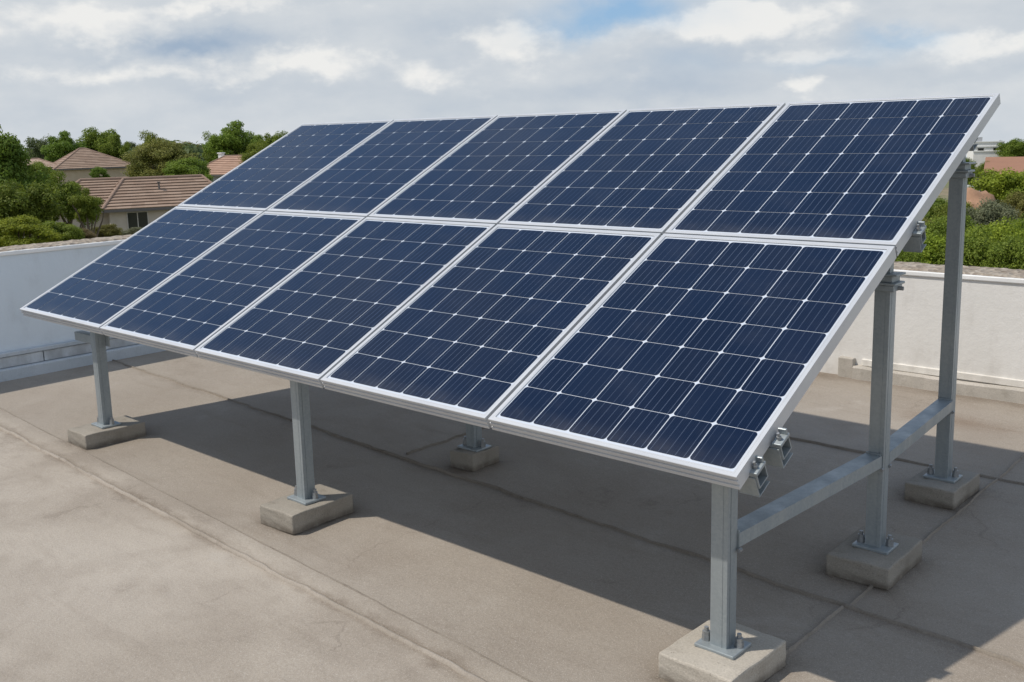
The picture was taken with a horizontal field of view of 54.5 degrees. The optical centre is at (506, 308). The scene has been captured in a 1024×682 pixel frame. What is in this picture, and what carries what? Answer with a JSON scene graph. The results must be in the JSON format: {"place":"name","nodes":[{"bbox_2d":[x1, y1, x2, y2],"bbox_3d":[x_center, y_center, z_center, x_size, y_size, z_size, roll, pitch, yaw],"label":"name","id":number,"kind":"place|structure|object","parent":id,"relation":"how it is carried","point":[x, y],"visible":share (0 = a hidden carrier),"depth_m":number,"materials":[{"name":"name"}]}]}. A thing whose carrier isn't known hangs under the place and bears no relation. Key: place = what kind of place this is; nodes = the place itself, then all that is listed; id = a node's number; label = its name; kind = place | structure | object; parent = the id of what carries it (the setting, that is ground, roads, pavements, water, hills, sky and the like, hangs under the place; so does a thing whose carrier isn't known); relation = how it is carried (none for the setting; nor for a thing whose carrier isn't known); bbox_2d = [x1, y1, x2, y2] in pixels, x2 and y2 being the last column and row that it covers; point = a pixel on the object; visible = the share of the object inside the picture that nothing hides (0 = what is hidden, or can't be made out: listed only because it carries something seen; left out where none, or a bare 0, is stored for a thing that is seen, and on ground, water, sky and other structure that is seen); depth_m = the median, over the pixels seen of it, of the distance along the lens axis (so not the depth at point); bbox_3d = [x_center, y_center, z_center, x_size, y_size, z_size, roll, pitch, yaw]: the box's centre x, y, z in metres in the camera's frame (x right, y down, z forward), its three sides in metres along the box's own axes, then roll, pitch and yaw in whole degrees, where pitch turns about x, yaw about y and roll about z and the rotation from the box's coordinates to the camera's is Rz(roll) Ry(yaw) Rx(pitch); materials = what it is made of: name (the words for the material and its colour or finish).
{"place":"outdoors","nodes":[
{"label":"outdoors","id":0,"kind":"place"},
{"bbox_2d":[24,168,977,237],"bbox_3d":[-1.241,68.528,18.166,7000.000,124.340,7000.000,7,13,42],"label":"ground","id":1,"kind":"structure","parent":0,"point":[943,194],"depth_m":125.87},
{"bbox_2d":[0,124,55,207],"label":"broadleaf tree","id":2,"kind":"object","parent":1,"relation":"on","point":[14,160],"visible":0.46,"depth_m":59.69,"materials":[{"name":"green plant"}]},
{"bbox_2d":[0,214,64,246],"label":"leafy shrub","id":3,"kind":"object","parent":1,"relation":"on","point":[28,228],"visible":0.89,"depth_m":47.62,"materials":[{"name":"green plant"}]},
{"bbox_2d":[0,179,67,236],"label":"broadleaf tree","id":4,"kind":"object","parent":1,"relation":"on","point":[15,202],"visible":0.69,"depth_m":56.03,"materials":[{"name":"green plant"}]},
{"bbox_2d":[22,135,51,159],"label":"broadleaf tree","id":5,"kind":"object","parent":1,"relation":"on","point":[36,144],"visible":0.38,"depth_m":199.60,"materials":[{"name":"green plant"}]},
{"bbox_2d":[26,160,58,184],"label":"broadleaf tree","id":6,"kind":"object","parent":1,"relation":"on","point":[39,165],"visible":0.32,"depth_m":119.38,"materials":[{"name":"green plant"}]},
{"bbox_2d":[33,220,84,241],"bbox_3d":[-23.407,-2.110,52.454,2.632,5.140,2.574,-6,11,-23],"label":"leafy shrub","id":7,"kind":"object","parent":1,"relation":"on","point":[71,232],"visible":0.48,"depth_m":51.78,"materials":[{"name":"green plant"}]},
{"bbox_2d":[40,130,86,161],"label":"broadleaf tree","id":8,"kind":"object","parent":1,"relation":"on","point":[63,145],"visible":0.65,"depth_m":193.47,"materials":[{"name":"green plant"}]},
{"bbox_2d":[40,169,96,227],"bbox_3d":[-26.624,-4.711,60.828,3.077,7.639,3.681,0,10,9],"label":"broadleaf tree","id":9,"kind":"object","parent":1,"relation":"on","point":[65,190],"visible":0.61,"depth_m":59.47,"materials":[{"name":"green plant"}]},
{"bbox_2d":[27,147,130,184],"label":"tiled house","id":10,"kind":"structure","parent":1,"relation":"on","point":[76,164],"depth_m":165.29,"materials":[{"name":"brown ceramic"}]},
{"bbox_2d":[67,188,104,237],"bbox_3d":[-24.423,-3.836,58.563,1.906,6.596,2.242,-2,10,-2],"label":"broadleaf tree","id":11,"kind":"object","parent":1,"relation":"on","point":[88,205],"visible":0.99,"depth_m":57.81,"materials":[{"name":"green plant"}]},
{"bbox_2d":[82,228,96,238],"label":"leafy shrub","id":12,"kind":"object","parent":1,"relation":"on","point":[88,234],"visible":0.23,"depth_m":53.98,"materials":[{"name":"green plant"}]},
{"bbox_2d":[74,126,123,152],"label":"broadleaf tree","id":13,"kind":"object","parent":1,"relation":"on","point":[94,140],"visible":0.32,"depth_m":208.09,"materials":[{"name":"green plant"}]},
{"bbox_2d":[89,166,110,177],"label":"leafy shrub","id":14,"kind":"object","parent":1,"relation":"on","point":[98,171],"visible":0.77,"depth_m":157.44,"materials":[{"name":"green plant"}]},
{"bbox_2d":[90,223,123,236],"bbox_3d":[-25.834,-3.539,64.383,2.248,3.889,2.298,-6,11,-23],"label":"leafy shrub","id":15,"kind":"object","parent":1,"relation":"on","point":[108,230],"visible":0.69,"depth_m":63.66,"materials":[{"name":"green plant"}]},
{"bbox_2d":[98,133,132,161],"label":"broadleaf tree","id":16,"kind":"object","parent":1,"relation":"on","point":[113,148],"visible":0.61,"depth_m":199.08,"materials":[{"name":"green plant"}]},
{"bbox_2d":[51,174,212,230],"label":"tiled house","id":17,"kind":"structure","parent":1,"relation":"on","point":[135,202],"depth_m":74.48,"materials":[{"name":"brown tile"}]},
{"bbox_2d":[126,211,148,228],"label":"window","id":18,"kind":"structure","parent":17,"relation":"in","point":[139,218],"depth_m":73.61,"materials":[{"name":"grey glass"}]},
{"bbox_2d":[121,227,143,234],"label":"leafy shrub","id":19,"kind":"object","parent":1,"relation":"on","point":[131,231],"visible":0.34,"depth_m":65.65,"materials":[{"name":"green plant"}]},
{"bbox_2d":[129,141,138,148],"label":"broadleaf tree","id":20,"kind":"object","parent":1,"relation":"on","point":[133,145],"visible":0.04,"depth_m":329.84,"materials":[{"name":"green plant"}]},
{"bbox_2d":[23,140,264,166],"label":"distant wood","id":21,"kind":"object","parent":1,"relation":"on","point":[193,148],"depth_m":209.01,"materials":[{"name":"green plant"}]},
{"bbox_2d":[137,130,164,145],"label":"broadleaf tree","id":22,"kind":"object","parent":1,"relation":"on","point":[149,137],"visible":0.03,"depth_m":239.29,"materials":[{"name":"green plant"}]},
{"bbox_2d":[119,137,200,176],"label":"broadleaf tree","id":23,"kind":"object","parent":1,"relation":"on","point":[160,153],"visible":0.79,"depth_m":123.48,"materials":[{"name":"green plant"}]},
{"bbox_2d":[162,156,213,181],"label":"broadleaf tree","id":24,"kind":"object","parent":1,"relation":"on","point":[189,166],"visible":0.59,"depth_m":104.52,"materials":[{"name":"green plant"}]},
{"bbox_2d":[182,141,208,159],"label":"broadleaf tree","id":25,"kind":"object","parent":1,"relation":"on","point":[189,143],"visible":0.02,"depth_m":227.96,"materials":[{"name":"green plant"}]},
{"bbox_2d":[201,130,215,162],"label":"broadleaf tree","id":26,"kind":"object","parent":1,"relation":"on","point":[205,154],"visible":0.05,"depth_m":174.53,"materials":[{"name":"green plant"}]},
{"bbox_2d":[199,152,244,181],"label":"tiled house","id":27,"kind":"structure","parent":1,"relation":"on","point":[221,165],"depth_m":140.03,"materials":[{"name":"orange ceramic"}]},
{"bbox_2d":[202,120,264,160],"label":"broadleaf tree","id":28,"kind":"object","parent":1,"relation":"on","point":[236,140],"visible":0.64,"depth_m":163.60,"materials":[{"name":"green plant"}]},
{"bbox_2d":[238,139,269,163],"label":"broadleaf tree","id":29,"kind":"object","parent":1,"relation":"on","point":[254,149],"visible":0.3,"depth_m":139.10,"materials":[{"name":"green plant"}]},
{"bbox_2d":[264,130,287,144],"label":"broadleaf tree","id":30,"kind":"object","parent":1,"relation":"on","point":[269,139],"visible":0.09,"depth_m":158.97,"materials":[{"name":"green plant"}]},
{"bbox_2d":[895,249,927,263],"bbox_3d":[17.543,-1.230,44.266,2.577,3.948,2.608,7,13,39],"label":"leafy shrub","id":31,"kind":"object","parent":1,"relation":"on","point":[902,256],"visible":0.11,"depth_m":43.53,"materials":[{"name":"green plant"}]},
{"bbox_2d":[922,216,935,232],"bbox_3d":[23.688,-3.369,56.263,3.780,3.693,3.650,-9,12,-36],"label":"leafy shrub","id":32,"kind":"object","parent":1,"relation":"on","point":[925,220],"visible":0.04,"depth_m":55.79,"materials":[{"name":"green plant"}]},
{"bbox_2d":[922,196,947,219],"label":"leafy shrub","id":33,"kind":"object","parent":1,"relation":"on","point":[939,202],"visible":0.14,"depth_m":68.90,"materials":[{"name":"green plant"}]},
{"bbox_2d":[908,228,968,264],"bbox_3d":[19.591,-1.729,46.337,4.090,4.121,4.041,-8,12,-33],"label":"leafy shrub","id":34,"kind":"object","parent":1,"relation":"on","point":[928,251],"visible":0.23,"depth_m":45.22,"materials":[{"name":"green plant"}]},
{"bbox_2d":[929,201,976,220],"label":"leafy shrub","id":35,"kind":"object","parent":1,"relation":"on","point":[942,212],"visible":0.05,"depth_m":66.17,"materials":[{"name":"green plant"}]},
{"bbox_2d":[925,211,981,240],"bbox_3d":[24.270,-3.323,54.265,4.006,4.297,4.054,-10,13,-39],"label":"leafy shrub","id":36,"kind":"object","parent":1,"relation":"on","point":[939,227],"visible":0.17,"depth_m":53.74,"materials":[{"name":"green plant"}]},
{"bbox_2d":[933,225,1001,266],"bbox_3d":[21.211,-1.650,45.271,4.001,4.254,3.953,-10,13,-40],"label":"leafy shrub","id":37,"kind":"object","parent":1,"relation":"on","point":[975,247],"visible":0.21,"depth_m":44.46,"materials":[{"name":"green plant"}]},
{"bbox_2d":[966,157,976,184],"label":"broadleaf tree","id":38,"kind":"object","parent":1,"relation":"on","point":[973,167],"visible":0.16,"depth_m":129.56,"materials":[{"name":"green plant"}]},
{"bbox_2d":[971,161,988,184],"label":"leafy shrub","id":39,"kind":"object","parent":1,"relation":"on","point":[978,170],"visible":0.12,"depth_m":112.23,"materials":[{"name":"green plant"}]},
{"bbox_2d":[966,187,995,208],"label":"soil bank","id":40,"kind":"structure","parent":1,"relation":"on","point":[973,196],"depth_m":77.34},
{"bbox_2d":[967,137,1004,166],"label":"white building","id":41,"kind":"structure","parent":1,"relation":"on","point":[981,152],"depth_m":195.12,"materials":[{"name":"grey paint"}]},
{"bbox_2d":[966,197,1020,231],"bbox_3d":[28.348,-4.269,58.340,3.916,4.543,3.780,-7,11,-28],"label":"leafy shrub","id":42,"kind":"object","parent":1,"relation":"on","point":[991,211],"visible":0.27,"depth_m":57.36,"materials":[{"name":"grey plant"}]},
{"bbox_2d":[965,215,1023,243],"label":"leafy shrub","id":43,"kind":"object","parent":1,"relation":"on","point":[999,230],"visible":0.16,"depth_m":49.63,"materials":[{"name":"green plant"}]},
{"bbox_2d":[969,167,1023,204],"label":"broadleaf tree","id":44,"kind":"object","parent":1,"relation":"on","point":[1001,186],"visible":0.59,"depth_m":78.68,"materials":[{"name":"green plant"}]},
{"bbox_2d":[977,232,1023,269],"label":"leafy shrub","id":45,"kind":"object","parent":1,"relation":"on","point":[1008,253],"visible":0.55,"depth_m":42.65,"materials":[{"name":"green plant"}]},
{"bbox_2d":[984,157,1023,177],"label":"building","id":46,"kind":"structure","parent":1,"relation":"on","point":[999,163],"depth_m":110.11,"materials":[{"name":"ceramic"}]},
{"bbox_2d":[994,137,1023,156],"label":"broadleaf tree","id":47,"kind":"object","parent":1,"relation":"on","point":[1012,148],"visible":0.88,"depth_m":189.19,"materials":[{"name":"green plant"}]},
{"bbox_2d":[999,189,1023,221],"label":"leafy shrub","id":48,"kind":"object","parent":1,"relation":"on","point":[1017,200],"visible":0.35,"depth_m":63.75,"materials":[{"name":"green plant"}]},
{"bbox_2d":[1012,213,1023,232],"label":"leafy shrub","id":49,"kind":"object","parent":1,"relation":"on","point":[1022,224],"visible":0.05,"depth_m":52.12,"materials":[{"name":"green plant"}]},
{"bbox_2d":[0,350,1023,681],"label":"roof deck","id":50,"kind":"structure","parent":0,"point":[100,582],"depth_m":4.26,"materials":[{"name":"grey concrete"}]},
{"bbox_2d":[67,415,145,449],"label":"concrete block","id":51,"kind":"structure","parent":50,"relation":"on","point":[88,436],"depth_m":5.93,"materials":[{"name":"grey concrete"}]},
{"bbox_2d":[74,330,120,428],"bbox_3d":[-2.493,0.360,6.010,0.340,0.680,0.120,7,13,42],"label":"support post","id":52,"kind":"object","parent":51,"relation":"on","point":[99,343],"visible":0.87,"depth_m":5.94,"materials":[{"name":"metal"}]},
{"bbox_2d":[762,427,792,467],"bbox_3d":[-0.964,0.184,4.661,4.916,0.120,0.070,7,40,42],"label":"mounting rail","id":53,"kind":"object","parent":52,"relation":"attached to","point":[777,453],"visible":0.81,"depth_m":3.03,"materials":[{"name":"metal"}]},
{"bbox_2d":[20,206,263,334],"bbox_3d":[-2.271,-0.281,6.231,1.053,0.051,1.255,7,40,42],"label":"solar panel","id":54,"kind":"object","parent":53,"relation":"on","point":[95,295],"visible":0.99,"depth_m":6.17,"materials":[{"name":"glass"}]},
{"bbox_2d":[100,211,364,357],"bbox_3d":[-1.510,-0.181,5.548,0.967,0.051,1.255,7,40,42],"label":"solar panel","id":55,"kind":"object","parent":53,"relation":"on","point":[188,310],"visible":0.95,"depth_m":5.48,"materials":[{"name":"blue glass"}]},
{"bbox_2d":[195,217,495,387],"bbox_3d":[-0.778,-0.086,4.891,0.978,0.051,1.255,7,40,42],"label":"solar panel","id":56,"kind":"object","parent":53,"relation":"on","point":[316,319],"visible":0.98,"depth_m":4.82,"materials":[{"name":"blue glass"}]},
{"bbox_2d":[320,224,660,428],"bbox_3d":[-0.052,0.009,4.239,0.953,0.051,1.255,7,40,42],"label":"solar panel","id":57,"kind":"object","parent":53,"relation":"attached to","point":[479,331],"visible":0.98,"depth_m":4.16,"materials":[{"name":"blue glass"}]},
{"bbox_2d":[0,426,486,681],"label":"joint lip","id":58,"kind":"object","parent":50,"relation":"on","point":[461,671],"visible":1,"depth_m":4.05,"materials":[{"name":"beige concrete"}]},
{"bbox_2d":[0,409,527,681],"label":"joint strip","id":59,"kind":"object","parent":50,"relation":"on","point":[466,659],"visible":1,"depth_m":4.22,"materials":[{"name":"beige concrete"}]},
{"bbox_2d":[0,408,532,681],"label":"seam bead","id":60,"kind":"object","parent":50,"relation":"on","point":[465,646],"visible":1,"depth_m":4.12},
{"bbox_2d":[260,484,352,535],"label":"concrete block","id":61,"kind":"structure","parent":50,"relation":"on","point":[286,515],"depth_m":4.59,"materials":[{"name":"grey concrete"}]},
{"bbox_2d":[287,380,325,505],"bbox_3d":[-0.947,0.563,4.618,0.144,0.676,0.120,7,13,42],"label":"support post","id":62,"kind":"object","parent":61,"relation":"on","point":[305,492],"visible":0.98,"depth_m":4.61,"materials":[{"name":"metal"}]},
{"bbox_2d":[739,455,769,496],"bbox_3d":[-1.049,0.260,4.588,4.902,0.120,0.070,7,40,42],"label":"mounting rail","id":63,"kind":"object","parent":62,"relation":"attached to","point":[756,483],"visible":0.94,"depth_m":2.96,"materials":[{"name":"metal"}]},
{"bbox_2d":[488,233,895,489],"bbox_3d":[0.678,0.105,3.583,0.988,0.051,1.255,7,40,42],"label":"solar panel","id":64,"kind":"object","parent":63,"relation":"attached to","point":[701,358],"visible":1,"depth_m":3.48,"materials":[{"name":"blue glass"}]},
{"bbox_2d":[406,427,483,453],"bbox_3d":[-0.057,0.707,6.133,0.039,0.012,1.500,7,13,42],"label":"seam bead","id":65,"kind":"object","parent":50,"relation":"on","point":[432,444],"visible":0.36,"depth_m":5.75,"materials":[{"name":"grey"}]},
{"bbox_2d":[450,442,498,471],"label":"concrete block","id":66,"kind":"structure","parent":50,"relation":"on","point":[466,460],"depth_m":5.32,"materials":[{"name":"grey concrete"}]},
{"bbox_2d":[457,423,490,452],"bbox_3d":[-0.187,0.175,5.281,0.144,1.175,0.120,7,13,42],"label":"support post","id":67,"kind":"object","parent":66,"relation":"on","point":[473,440],"visible":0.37,"depth_m":5.35,"materials":[{"name":"metal"}]},
{"bbox_2d":[112,360,1023,668],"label":"seam bead","id":68,"kind":"object","parent":50,"relation":"on","point":[958,642],"visible":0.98,"depth_m":4.24,"materials":[{"name":"grey"}]},
{"bbox_2d":[657,619,785,681],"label":"concrete block","id":69,"kind":"structure","parent":50,"relation":"on","point":[761,658],"depth_m":3.20,"materials":[{"name":"beige concrete"}]},
{"bbox_2d":[694,483,750,659],"bbox_3d":[0.699,0.760,3.195,0.144,0.701,0.120,7,13,42],"label":"support post","id":70,"kind":"object","parent":69,"relation":"on","point":[720,637],"visible":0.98,"depth_m":3.19,"materials":[{"name":"metal"}]},
{"bbox_2d":[737,451,884,552],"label":"side beam","id":71,"kind":"structure","parent":70,"relation":"attached to","point":[770,516],"depth_m":3.51,"materials":[{"name":"metal"}]},
{"bbox_2d":[785,605,843,655],"bbox_3d":[0.836,1.188,3.243,0.026,0.012,1.200,7,13,42],"label":"seam bead","id":72,"kind":"object","parent":50,"relation":"on","point":[813,630],"visible":0.63,"depth_m":3.51,"materials":[{"name":"grey"}]},
{"bbox_2d":[825,526,921,590],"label":"concrete block","id":73,"kind":"structure","parent":50,"relation":"on","point":[846,559],"depth_m":3.90,"materials":[{"name":"grey concrete"}]},
{"bbox_2d":[852,262,905,554],"bbox_3d":[1.466,0.357,3.893,0.144,1.216,0.120,7,13,42],"label":"support post","id":74,"kind":"object","parent":73,"relation":"on","point":[873,538],"visible":0.76,"depth_m":3.88,"materials":[{"name":"metal"}]},
{"bbox_2d":[903,221,926,252],"bbox_3d":[-0.251,-0.506,5.358,4.910,0.112,0.061,7,40,42],"label":"mounting rail","id":75,"kind":"object","parent":74,"relation":"attached to","point":[916,240],"visible":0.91,"depth_m":3.73,"materials":[{"name":"metal"}]},
{"bbox_2d":[888,397,954,467],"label":"side beam","id":76,"kind":"structure","parent":74,"relation":"attached to","point":[913,430],"depth_m":4.29,"materials":[{"name":"metal"}]},
{"bbox_2d":[789,437,1023,484],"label":"seam bead","id":77,"kind":"object","parent":50,"relation":"on","point":[897,458],"visible":0.16,"depth_m":5.39,"materials":[{"name":"grey"}]},
{"bbox_2d":[849,453,1023,605],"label":"seam bead","id":78,"kind":"object","parent":50,"relation":"on","point":[870,586],"visible":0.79,"depth_m":4.50,"materials":[{"name":"grey"}]},
{"bbox_2d":[903,464,979,509],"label":"concrete block","id":79,"kind":"structure","parent":50,"relation":"on","point":[919,488],"depth_m":4.66,"materials":[{"name":"grey concrete"}]},
{"bbox_2d":[923,156,975,483],"bbox_3d":[2.063,-0.030,4.606,0.144,1.702,0.120,7,13,42],"label":"support post","id":80,"kind":"object","parent":79,"relation":"on","point":[954,252],"visible":0.82,"depth_m":4.60,"materials":[{"name":"metal"}]},
{"bbox_2d":[969,138,977,150],"bbox_3d":[0.199,-0.964,5.835,4.854,0.112,0.061,7,40,42],"label":"mounting rail","id":81,"kind":"object","parent":80,"relation":"on","point":[973,147],"visible":0.12,"depth_m":4.24,"materials":[{"name":"metal"}]},
{"bbox_2d":[178,120,393,211],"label":"solar panel","id":82,"kind":"object","parent":81,"relation":"on","point":[272,174],"visible":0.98,"depth_m":6.90,"materials":[{"name":"blue glass"}]},
{"bbox_2d":[267,115,497,217],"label":"solar panel","id":83,"kind":"object","parent":81,"relation":"on","point":[373,173],"visible":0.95,"depth_m":6.22,"materials":[{"name":"blue glass"}]},
{"bbox_2d":[369,109,626,224],"bbox_3d":[-0.038,-0.800,5.611,0.978,0.051,1.235,7,40,42],"label":"solar panel","id":84,"kind":"object","parent":81,"relation":"on","point":[497,169],"visible":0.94,"depth_m":5.55,"materials":[{"name":"blue glass"}]},
{"bbox_2d":[499,102,785,234],"bbox_3d":[0.689,-0.705,4.959,0.953,0.051,1.235,7,40,42],"label":"solar panel","id":85,"kind":"object","parent":81,"relation":"on","point":[653,170],"visible":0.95,"depth_m":4.90,"materials":[{"name":"blue glass"}]},
{"bbox_2d":[665,93,1000,255],"bbox_3d":[1.419,-0.610,4.303,0.988,0.051,1.235,7,40,42],"label":"solar panel","id":86,"kind":"object","parent":81,"relation":"on","point":[878,171],"visible":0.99,"depth_m":4.22,"materials":[{"name":"blue glass"}]},
{"bbox_2d":[0,0,1023,157],"label":"sky","id":87,"kind":"structure","parent":0,"point":[181,70],"materials":[{"name":"white"}]},
{"bbox_3d":[0.862,5.362,0.438,18.160,7.140,13.910,7,13,42],"label":"building","id":88,"kind":"object","parent":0,"visible":0},
{"bbox_2d":[0,234,166,381],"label":"parapet wall","id":89,"kind":"structure","parent":88,"relation":"on","point":[30,346],"depth_m":7.79,"materials":[{"name":"grey paint"}]},
{"bbox_2d":[820,261,1023,403],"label":"parapet wall","id":90,"kind":"structure","parent":88,"relation":"on","point":[990,365],"depth_m":6.53,"materials":[{"name":"white paint"}]}
]}

